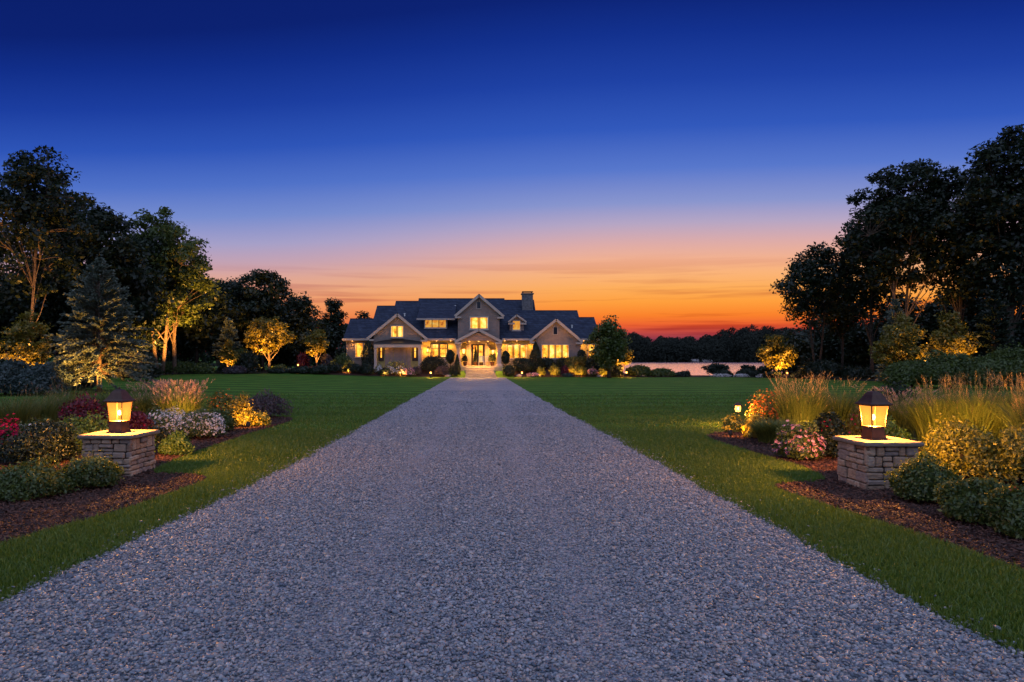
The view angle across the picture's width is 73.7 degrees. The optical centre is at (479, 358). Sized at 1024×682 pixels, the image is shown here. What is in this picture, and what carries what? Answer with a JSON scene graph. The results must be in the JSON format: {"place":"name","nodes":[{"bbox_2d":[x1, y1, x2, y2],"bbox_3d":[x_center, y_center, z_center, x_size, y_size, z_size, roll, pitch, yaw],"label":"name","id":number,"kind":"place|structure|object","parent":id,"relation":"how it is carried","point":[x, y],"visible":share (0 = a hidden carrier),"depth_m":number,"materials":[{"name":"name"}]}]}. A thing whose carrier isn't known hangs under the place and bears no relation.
{"place":"outdoors","nodes":[
{"label":"outdoors","id":0,"kind":"place"},
{"bbox_2d":[0,383,52,429],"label":"ornamental grass","id":1,"kind":"object","parent":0,"point":[23,414],"depth_m":14.84,"materials":[{"name":"green plant"}]},
{"bbox_2d":[13,383,73,424],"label":"ornamental grass","id":2,"kind":"object","parent":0,"point":[50,409],"depth_m":16.07,"materials":[{"name":"green plant"}]},
{"bbox_2d":[89,382,140,419],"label":"ornamental grass","id":3,"kind":"object","parent":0,"point":[112,408],"depth_m":18.81,"materials":[{"name":"plant"}]},
{"bbox_2d":[90,369,283,377],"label":"woodland floor","id":4,"kind":"structure","parent":0,"point":[252,372],"depth_m":63.02,"materials":[{"name":"green plant"}]},
{"bbox_2d":[0,218,40,319],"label":"tree","id":5,"kind":"object","parent":4,"relation":"on","point":[9,297],"visible":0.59,"depth_m":46.87,"materials":[{"name":"green plant"}]},
{"bbox_2d":[0,278,66,362],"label":"tree","id":6,"kind":"object","parent":4,"relation":"on","point":[8,321],"visible":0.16,"depth_m":52.51,"materials":[{"name":"green plant"}]},
{"bbox_2d":[9,183,100,357],"bbox_3d":[-32.890,-6.234,53.958,7.574,15.545,7.466,0,0,-43],"label":"tree","id":7,"kind":"object","parent":4,"relation":"on","point":[53,320],"visible":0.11,"depth_m":52.39,"materials":[{"name":"green plant"}]},
{"bbox_2d":[34,202,167,366],"bbox_3d":[-28.774,-5.253,52.104,8.868,13.620,8.142,0,0,30],"label":"tree","id":8,"kind":"object","parent":4,"relation":"on","point":[113,253],"visible":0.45,"depth_m":51.33,"materials":[{"name":"green plant"}]},
{"bbox_2d":[115,222,189,357],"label":"tree","id":9,"kind":"object","parent":4,"relation":"on","point":[156,323],"visible":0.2,"depth_m":57.83,"materials":[{"name":"green plant"}]},
{"bbox_2d":[122,206,214,373],"bbox_3d":[-28.049,-5.848,60.450,8.875,14.797,8.544,0,0,0],"label":"tree","id":10,"kind":"object","parent":4,"relation":"on","point":[170,232],"visible":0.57,"depth_m":59.32,"materials":[{"name":"green plant"}]},
{"bbox_2d":[153,239,221,373],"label":"tree","id":11,"kind":"object","parent":4,"relation":"on","point":[176,317],"visible":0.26,"depth_m":61.72,"materials":[{"name":"green plant"}]},
{"bbox_2d":[159,254,242,364],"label":"tree","id":12,"kind":"object","parent":4,"relation":"on","point":[198,333],"visible":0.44,"depth_m":67.31,"materials":[{"name":"green plant"}]},
{"bbox_2d":[210,317,242,372],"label":"spruce","id":13,"kind":"object","parent":4,"relation":"on","point":[230,331],"visible":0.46,"depth_m":65.70,"materials":[{"name":"green plant"}]},
{"bbox_2d":[207,276,250,349],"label":"tree","id":14,"kind":"object","parent":4,"relation":"on","point":[239,335],"visible":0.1,"depth_m":74.88,"materials":[{"name":"green plant"}]},
{"bbox_2d":[234,350,261,373],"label":"shrub","id":15,"kind":"object","parent":4,"relation":"on","point":[251,364],"visible":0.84,"depth_m":62.46,"materials":[{"name":"green plant"}]},
{"bbox_2d":[227,268,305,370],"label":"tree","id":16,"kind":"object","parent":4,"relation":"on","point":[264,303],"visible":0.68,"depth_m":72.70,"materials":[{"name":"green plant"}]},
{"bbox_2d":[243,316,295,370],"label":"garden tree","id":17,"kind":"object","parent":4,"relation":"on","point":[265,327],"visible":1,"depth_m":65.46,"materials":[{"name":"green plant"}]},
{"bbox_2d":[252,340,304,366],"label":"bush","id":18,"kind":"object","parent":4,"relation":"on","point":[279,358],"visible":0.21,"depth_m":77.03,"materials":[{"name":"green plant"}]},
{"bbox_2d":[275,291,322,366],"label":"tree","id":19,"kind":"object","parent":4,"relation":"on","point":[301,322],"visible":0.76,"depth_m":75.10,"materials":[{"name":"green plant"}]},
{"bbox_2d":[0,378,1023,681],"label":"driveway","id":20,"kind":"structure","parent":0,"point":[464,386],"depth_m":4.89,"materials":[{"name":"grey gravel"}]},
{"bbox_2d":[0,354,1023,657],"bbox_3d":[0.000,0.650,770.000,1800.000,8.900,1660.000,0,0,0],"label":"lawn","id":21,"kind":"structure","parent":0,"point":[292,384],"depth_m":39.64,"materials":[{"name":"green plant"}]},
{"bbox_2d":[0,355,36,394],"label":"hedge bush","id":22,"kind":"object","parent":21,"relation":"on","point":[10,368],"visible":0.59,"depth_m":30.45,"materials":[{"name":"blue plant"}]},
{"bbox_2d":[0,309,54,365],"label":"garden tree","id":23,"kind":"object","parent":21,"relation":"on","point":[21,342],"visible":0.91,"depth_m":35.63,"materials":[{"name":"green plant"}]},
{"bbox_2d":[5,360,73,394],"bbox_3d":[-19.793,0.887,30.912,2.809,1.652,2.096,0,0,0],"label":"shrub","id":24,"kind":"object","parent":21,"relation":"on","point":[35,378],"visible":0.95,"depth_m":30.41,"materials":[{"name":"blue plant"}]},
{"bbox_2d":[0,145,98,339],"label":"tree","id":25,"kind":"object","parent":21,"relation":"on","point":[22,208],"visible":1,"depth_m":41.69,"materials":[{"name":"green plant"}]},
{"bbox_2d":[38,257,168,395],"bbox_3d":[-18.257,-1.548,33.140,6.102,6.719,5.864,0,0,0],"label":"spruce","id":26,"kind":"object","parent":21,"relation":"on","point":[87,354],"visible":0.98,"depth_m":32.63,"materials":[{"name":"green plant"}]},
{"bbox_2d":[118,350,164,378],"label":"hedge bush","id":27,"kind":"object","parent":21,"relation":"on","point":[157,372],"visible":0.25,"depth_m":45.73,"materials":[{"name":"green plant"}]},
{"bbox_2d":[0,411,290,541],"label":"mulch bed","id":28,"kind":"object","parent":21,"relation":"on","point":[105,487],"visible":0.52,"depth_m":8.65,"materials":[{"name":"brown soil"}]},
{"bbox_2d":[0,413,32,453],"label":"flower shrub","id":29,"kind":"object","parent":28,"relation":"on","point":[8,432],"visible":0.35,"depth_m":11.53,"materials":[{"name":"pink plant"}]},
{"bbox_2d":[0,452,82,501],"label":"shrub","id":30,"kind":"object","parent":28,"relation":"on","point":[24,481],"visible":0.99,"depth_m":8.12,"materials":[{"name":"green plant"}]},
{"bbox_2d":[0,414,82,463],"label":"shrub","id":31,"kind":"object","parent":28,"relation":"on","point":[29,443],"visible":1,"depth_m":10.81,"materials":[{"name":"green plant"}]},
{"bbox_2d":[56,408,109,450],"bbox_3d":[-7.067,1.310,12.235,1.132,0.859,0.992,0,0,0],"label":"shrub","id":32,"kind":"object","parent":28,"relation":"on","point":[81,426],"visible":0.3,"depth_m":12.10,"materials":[{"name":"green plant"}]},
{"bbox_2d":[58,392,113,429],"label":"flower shrub","id":33,"kind":"object","parent":28,"relation":"on","point":[90,404],"visible":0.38,"depth_m":14.21,"materials":[{"name":"red plant"}]},
{"bbox_2d":[62,447,124,487],"bbox_3d":[-5.072,1.437,8.925,0.779,0.601,0.708,0,0,-21],"label":"shrub","id":34,"kind":"object","parent":28,"relation":"on","point":[94,471],"visible":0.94,"depth_m":8.77,"materials":[{"name":"green plant"}]},
{"bbox_2d":[77,429,159,476],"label":"stone pillar","id":35,"kind":"structure","parent":28,"relation":"on","point":[132,452],"depth_m":9.76,"materials":[{"name":"grey stone"}]},
{"bbox_2d":[102,387,135,432],"bbox_3d":[-5.330,0.752,10.090,0.320,0.671,0.320,0,0,6],"label":"lantern","id":36,"kind":"object","parent":35,"relation":"on","point":[119,395],"visible":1,"depth_m":10.00,"materials":[{"name":"brown metal"}]},
{"bbox_2d":[118,406,156,429],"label":"flower shrub","id":37,"kind":"object","parent":28,"relation":"on","point":[138,419],"visible":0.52,"depth_m":13.81,"materials":[{"name":"red plant"}]},
{"bbox_2d":[123,379,173,414],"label":"fountain grass","id":38,"kind":"object","parent":28,"relation":"on","point":[143,405],"depth_m":17.19,"materials":[{"name":"green plant"}]},
{"bbox_2d":[146,403,198,436],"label":"flower shrub","id":39,"kind":"object","parent":28,"relation":"on","point":[166,418],"visible":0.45,"depth_m":14.38,"materials":[{"name":"white plant"}]},
{"bbox_2d":[157,428,195,455],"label":"shrub","id":40,"kind":"object","parent":28,"relation":"on","point":[176,442],"visible":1,"depth_m":11.85,"materials":[{"name":"green plant"}]},
{"bbox_2d":[142,377,214,423],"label":"fountain grass","id":41,"kind":"object","parent":28,"relation":"on","point":[187,404],"depth_m":16.75,"materials":[{"name":"beige plant"}]},
{"bbox_2d":[172,405,227,437],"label":"flower shrub","id":42,"kind":"object","parent":28,"relation":"on","point":[200,419],"visible":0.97,"depth_m":14.17,"materials":[{"name":"white plant"}]},
{"bbox_2d":[204,389,235,414],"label":"flower shrub","id":43,"kind":"object","parent":28,"relation":"on","point":[216,402],"visible":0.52,"depth_m":18.24,"materials":[{"name":"green plant"}]},
{"bbox_2d":[220,392,254,426],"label":"flower shrub","id":44,"kind":"object","parent":28,"relation":"on","point":[241,413],"visible":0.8,"depth_m":16.46,"materials":[{"name":"yellow plant"}]},
{"bbox_2d":[238,386,298,415],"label":"shrub","id":45,"kind":"object","parent":28,"relation":"on","point":[255,402],"visible":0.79,"depth_m":19.26,"materials":[{"name":"purple plant"}]},
{"bbox_2d":[156,324,209,363],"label":"tree","id":46,"kind":"object","parent":21,"relation":"on","point":[184,356],"visible":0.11,"depth_m":72.50,"materials":[{"name":"green plant"}]},
{"bbox_2d":[0,252,369,367],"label":"back wood","id":47,"kind":"object","parent":21,"relation":"on","point":[340,349],"depth_m":98.45,"materials":[{"name":"green plant"}]},
{"bbox_2d":[296,319,340,364],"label":"tree","id":48,"kind":"object","parent":21,"relation":"on","point":[330,335],"visible":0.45,"depth_m":69.48,"materials":[{"name":"green plant"}]},
{"bbox_2d":[316,297,348,360],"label":"pine tree","id":49,"kind":"object","parent":21,"relation":"on","point":[334,317],"visible":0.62,"depth_m":71.56,"materials":[{"name":"green plant"}]},
{"bbox_2d":[295,366,443,376],"bbox_3d":[-10.305,1.181,63.267,14.496,0.958,4.592,0,0,3],"label":"garden bed","id":50,"kind":"object","parent":21,"relation":"on","point":[425,373],"visible":0.38,"depth_m":61.57,"materials":[{"name":"brown soil"}]},
{"bbox_2d":[304,328,329,365],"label":"garden tree","id":51,"kind":"object","parent":50,"relation":"on","point":[316,340],"visible":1,"depth_m":63.48,"materials":[{"name":"green plant"}]},
{"bbox_2d":[342,291,598,372],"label":"house","id":52,"kind":"structure","parent":21,"relation":"on","point":[411,334],"depth_m":65.80,"materials":[{"name":"wood"}]},
{"bbox_2d":[384,348,411,367],"bbox_3d":[-7.736,-0.028,64.323,2.613,1.956,0.055,0,0,0],"label":"garage door","id":53,"kind":"structure","parent":52,"relation":"in","point":[399,353],"depth_m":64.31,"materials":[{"name":"beige"}]},
{"bbox_2d":[469,341,486,365],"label":"door","id":54,"kind":"structure","parent":52,"relation":"in","point":[481,346],"depth_m":65.07,"materials":[{"name":"brown metal"}]},
{"bbox_2d":[541,344,568,358],"bbox_3d":[7.127,-0.654,64.649,2.662,1.379,0.099,0,0,0],"label":"window","id":55,"kind":"structure","parent":52,"relation":"in","point":[554,351],"depth_m":64.66,"materials":[{"name":"yellow glass"}]},
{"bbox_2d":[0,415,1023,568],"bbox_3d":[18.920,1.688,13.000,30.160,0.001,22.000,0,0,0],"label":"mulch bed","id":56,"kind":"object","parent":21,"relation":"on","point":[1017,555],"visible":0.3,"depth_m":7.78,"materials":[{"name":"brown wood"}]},
{"bbox_2d":[721,413,745,431],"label":"flower shrub","id":57,"kind":"object","parent":56,"relation":"on","point":[733,424],"visible":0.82,"depth_m":15.46,"materials":[{"name":"yellow plant"}]},
{"bbox_2d":[767,420,826,459],"bbox_3d":[5.348,1.377,11.389,0.926,0.721,0.872,0,0,0],"label":"flower shrub","id":58,"kind":"object","parent":56,"relation":"on","point":[800,443],"visible":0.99,"depth_m":11.22,"materials":[{"name":"pink plant"}]},
{"bbox_2d":[812,407,848,457],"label":"flower shrub","id":59,"kind":"object","parent":56,"relation":"on","point":[830,426],"visible":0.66,"depth_m":11.47,"materials":[{"name":"red plant"}]},
{"bbox_2d":[805,375,886,429],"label":"ornamental grass","id":60,"kind":"object","parent":56,"relation":"on","point":[843,410],"depth_m":15.35,"materials":[{"name":"green plant"}]},
{"bbox_2d":[842,404,870,435],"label":"flower shrub","id":61,"kind":"object","parent":56,"relation":"on","point":[855,427],"visible":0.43,"depth_m":12.94,"materials":[{"name":"red plant"}]},
{"bbox_2d":[832,436,924,489],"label":"stone pillar","id":62,"kind":"structure","parent":56,"relation":"on","point":[863,463],"depth_m":8.77,"materials":[{"name":"grey stone"}]},
{"bbox_2d":[854,388,892,439],"bbox_3d":[5.240,0.733,9.090,0.320,0.671,0.320,0,0,-8],"label":"lantern","id":63,"kind":"object","parent":62,"relation":"on","point":[873,397],"visible":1,"depth_m":9.00,"materials":[{"name":"brown metal"}]},
{"bbox_2d":[862,413,915,439],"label":"shrub","id":64,"kind":"object","parent":56,"relation":"on","point":[893,430],"visible":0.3,"depth_m":12.06,"materials":[{"name":"green plant"}]},
{"bbox_2d":[883,447,965,502],"bbox_3d":[5.216,1.379,8.000,0.895,0.714,0.725,0,0,0],"label":"shrub","id":65,"kind":"object","parent":56,"relation":"on","point":[918,478],"visible":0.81,"depth_m":7.90,"materials":[{"name":"green plant"}]},
{"bbox_2d":[879,375,1003,452],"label":"reed grass","id":66,"kind":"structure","parent":56,"relation":"on","point":[921,418],"depth_m":12.25,"materials":[{"name":"green plant"}]},
{"bbox_2d":[912,371,1021,453],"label":"reed grass","id":67,"kind":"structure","parent":56,"relation":"on","point":[979,417],"depth_m":11.72,"materials":[{"name":"green plant"}]},
{"bbox_2d":[918,410,1023,483],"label":"shrub","id":68,"kind":"object","parent":56,"relation":"on","point":[978,461],"visible":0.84,"depth_m":9.18,"materials":[{"name":"yellow plant"}]},
{"bbox_2d":[932,471,1011,524],"bbox_3d":[5.169,1.432,7.091,0.874,0.610,0.733,0,0,-43],"label":"shrub","id":69,"kind":"object","parent":56,"relation":"on","point":[959,499],"visible":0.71,"depth_m":6.93,"materials":[{"name":"green plant"}]},
{"bbox_2d":[979,479,1023,539],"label":"shrub","id":70,"kind":"object","parent":56,"relation":"on","point":[1006,517],"visible":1,"depth_m":6.42,"materials":[{"name":"green plant"}]},
{"bbox_2d":[984,418,1023,484],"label":"shrub","id":71,"kind":"object","parent":56,"relation":"on","point":[1011,444],"visible":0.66,"depth_m":8.94,"materials":[{"name":"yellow plant"}]},
{"bbox_2d":[584,315,631,377],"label":"tree","id":72,"kind":"object","parent":21,"relation":"on","point":[609,348],"visible":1,"depth_m":58.43,"materials":[{"name":"green plant"}]},
{"bbox_2d":[513,368,706,376],"bbox_3d":[12.022,1.290,63.349,18.461,0.780,4.887,0,0,-5],"label":"garden bed","id":73,"kind":"object","parent":21,"relation":"on","point":[523,374],"visible":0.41,"depth_m":61.98,"materials":[{"name":"green plant"}]},
{"bbox_2d":[599,324,815,361],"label":"wood","id":74,"kind":"object","parent":21,"relation":"on","point":[737,345],"visible":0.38,"depth_m":594.09,"materials":[{"name":"green plant"}]},
{"bbox_2d":[744,387,783,422],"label":"flower shrub","id":75,"kind":"object","parent":21,"relation":"on","point":[766,410],"visible":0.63,"depth_m":16.76,"materials":[{"name":"orange plant"}]},
{"bbox_2d":[801,316,853,370],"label":"tree","id":76,"kind":"object","parent":21,"relation":"on","point":[827,343],"visible":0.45,"depth_m":72.70,"materials":[{"name":"green plant"}]},
{"bbox_2d":[829,320,883,371],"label":"tree","id":77,"kind":"object","parent":21,"relation":"on","point":[857,354],"visible":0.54,"depth_m":71.25,"materials":[{"name":"green plant"}]},
{"bbox_2d":[858,294,933,364],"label":"tree","id":78,"kind":"object","parent":21,"relation":"on","point":[913,315],"visible":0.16,"depth_m":67.41,"materials":[{"name":"green plant"}]},
{"bbox_2d":[874,379,917,410],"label":"shrub","id":79,"kind":"object","parent":21,"relation":"on","point":[896,388],"visible":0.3,"depth_m":19.86,"materials":[{"name":"green plant"}]},
{"bbox_2d":[867,314,929,384],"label":"garden tree","id":80,"kind":"object","parent":21,"relation":"on","point":[890,348],"visible":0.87,"depth_m":42.51,"materials":[{"name":"green plant"}]},
{"bbox_2d":[878,358,938,386],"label":"hedge bush","id":81,"kind":"object","parent":21,"relation":"on","point":[899,370],"visible":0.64,"depth_m":39.53,"materials":[{"name":"green plant"}]},
{"bbox_2d":[912,298,972,362],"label":"tree","id":82,"kind":"object","parent":21,"relation":"on","point":[931,307],"visible":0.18,"depth_m":65.22,"materials":[{"name":"green plant"}]},
{"bbox_2d":[911,345,980,388],"bbox_3d":[26.451,0.491,38.428,3.468,2.506,3.478,0,0,-40],"label":"hedge bush","id":83,"kind":"object","parent":21,"relation":"on","point":[944,363],"visible":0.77,"depth_m":37.87,"materials":[{"name":"green plant"}]},
{"bbox_2d":[954,341,1023,388],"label":"hedge bush","id":84,"kind":"object","parent":21,"relation":"on","point":[991,362],"visible":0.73,"depth_m":36.87,"materials":[{"name":"green plant"}]},
{"bbox_2d":[998,342,1023,385],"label":"hedge bush","id":85,"kind":"object","parent":21,"relation":"on","point":[1018,366],"visible":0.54,"depth_m":36.49,"materials":[{"name":"green plant"}]},
{"bbox_2d":[0,0,1023,343],"label":"sky","id":86,"kind":"structure","parent":0,"point":[656,166],"materials":[{"name":"blue"}]},
{"bbox_2d":[620,362,781,374],"bbox_3d":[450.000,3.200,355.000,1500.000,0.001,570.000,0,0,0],"label":"lake","id":87,"kind":"structure","parent":0,"point":[694,368],"depth_m":304.84,"materials":[{"name":"liquid"}]},
{"bbox_2d":[729,415,811,444],"bbox_3d":[5.855,1.450,13.578,1.803,0.499,1.750,0,0,0],"label":"shrub","id":88,"kind":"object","parent":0,"point":[765,430],"depth_m":13.45,"materials":[{"name":"green plant"}]},
{"bbox_2d":[761,371,840,432],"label":"ornamental grass","id":89,"kind":"object","parent":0,"point":[808,409],"depth_m":14.91,"materials":[{"name":"green plant"}]},
{"bbox_2d":[697,375,1023,386],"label":"woodland floor","id":90,"kind":"structure","parent":0,"point":[839,378],"depth_m":56.87,"materials":[{"name":"green plant"}]},
{"bbox_2d":[755,333,798,371],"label":"garden tree","id":91,"kind":"object","parent":90,"relation":"on","point":[777,353],"visible":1,"depth_m":59.50,"materials":[{"name":"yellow plant"}]},
{"bbox_2d":[778,328,818,374],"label":"tree","id":92,"kind":"object","parent":90,"relation":"on","point":[800,341],"visible":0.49,"depth_m":68.93,"materials":[{"name":"green plant"}]},
{"bbox_2d":[769,241,866,377],"bbox_3d":[28.813,-4.155,58.089,8.362,11.951,7.655,0,0,0],"label":"tree","id":93,"kind":"object","parent":90,"relation":"on","point":[810,276],"visible":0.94,"depth_m":57.13,"materials":[{"name":"green plant"}]},
{"bbox_2d":[797,358,846,377],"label":"hedge bush","id":94,"kind":"object","parent":90,"relation":"on","point":[819,366],"visible":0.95,"depth_m":56.33,"materials":[{"name":"green plant"}]},
{"bbox_2d":[804,272,869,371],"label":"tree","id":95,"kind":"object","parent":90,"relation":"on","point":[841,323],"visible":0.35,"depth_m":63.65,"materials":[{"name":"green plant"}]},
{"bbox_2d":[840,365,874,378],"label":"shrub","id":96,"kind":"object","parent":90,"relation":"on","point":[856,372],"visible":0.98,"depth_m":55.39,"materials":[{"name":"green plant"}]},
{"bbox_2d":[835,204,904,378],"bbox_3d":[32.165,-5.474,55.934,5.884,14.554,6.292,0,0,0],"label":"tree","id":97,"kind":"object","parent":90,"relation":"on","point":[871,298],"visible":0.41,"depth_m":56.00,"materials":[{"name":"green plant"}]},
{"bbox_2d":[871,298,919,381],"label":"conifer","id":98,"kind":"object","parent":90,"relation":"on","point":[891,315],"visible":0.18,"depth_m":46.91,"materials":[{"name":"green plant"}]},
{"bbox_2d":[831,158,970,324],"bbox_3d":[32.025,-6.680,51.908,9.771,17.009,9.424,0,0,0],"label":"tree","id":99,"kind":"object","parent":90,"relation":"on","point":[900,222],"visible":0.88,"depth_m":50.70,"materials":[{"name":"green plant"}]},
{"bbox_2d":[919,310,982,359],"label":"garden tree","id":100,"kind":"object","parent":90,"relation":"on","point":[952,342],"visible":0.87,"depth_m":44.59,"materials":[{"name":"green plant"}]},
{"bbox_2d":[910,163,1009,354],"bbox_3d":[35.363,-6.228,49.885,6.632,16.068,6.568,0,0,0],"label":"tree","id":101,"kind":"object","parent":90,"relation":"on","point":[954,293],"visible":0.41,"depth_m":49.62,"materials":[{"name":"green plant"}]},
{"bbox_2d":[933,292,1016,353],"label":"tree","id":102,"kind":"object","parent":90,"relation":"on","point":[969,318],"visible":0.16,"depth_m":60.89,"materials":[{"name":"green plant"}]},
{"bbox_2d":[932,124,1023,347],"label":"tree","id":103,"kind":"object","parent":90,"relation":"on","point":[998,190],"visible":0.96,"depth_m":45.55,"materials":[{"name":"green plant"}]},
{"bbox_2d":[966,289,1023,385],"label":"conifer","id":104,"kind":"object","parent":90,"relation":"on","point":[998,307],"visible":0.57,"depth_m":43.83,"materials":[{"name":"green plant"}]},
{"bbox_2d":[978,283,1023,356],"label":"tree","id":105,"kind":"object","parent":90,"relation":"on","point":[1020,334],"visible":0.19,"depth_m":57.36,"materials":[{"name":"green plant"}]},
{"bbox_2d":[851,385,948,437],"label":"ornamental grass","id":106,"kind":"object","parent":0,"point":[902,422],"depth_m":14.43,"materials":[{"name":"plant"}]},
{"bbox_2d":[953,367,1023,451],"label":"reed grass","id":107,"kind":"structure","parent":0,"point":[1012,395],"depth_m":11.67,"materials":[{"name":"green plant"}]},
{"bbox_2d":[971,373,1023,450],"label":"reed grass","id":108,"kind":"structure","parent":0,"point":[1009,417],"depth_m":10.94,"materials":[{"name":"plant"}]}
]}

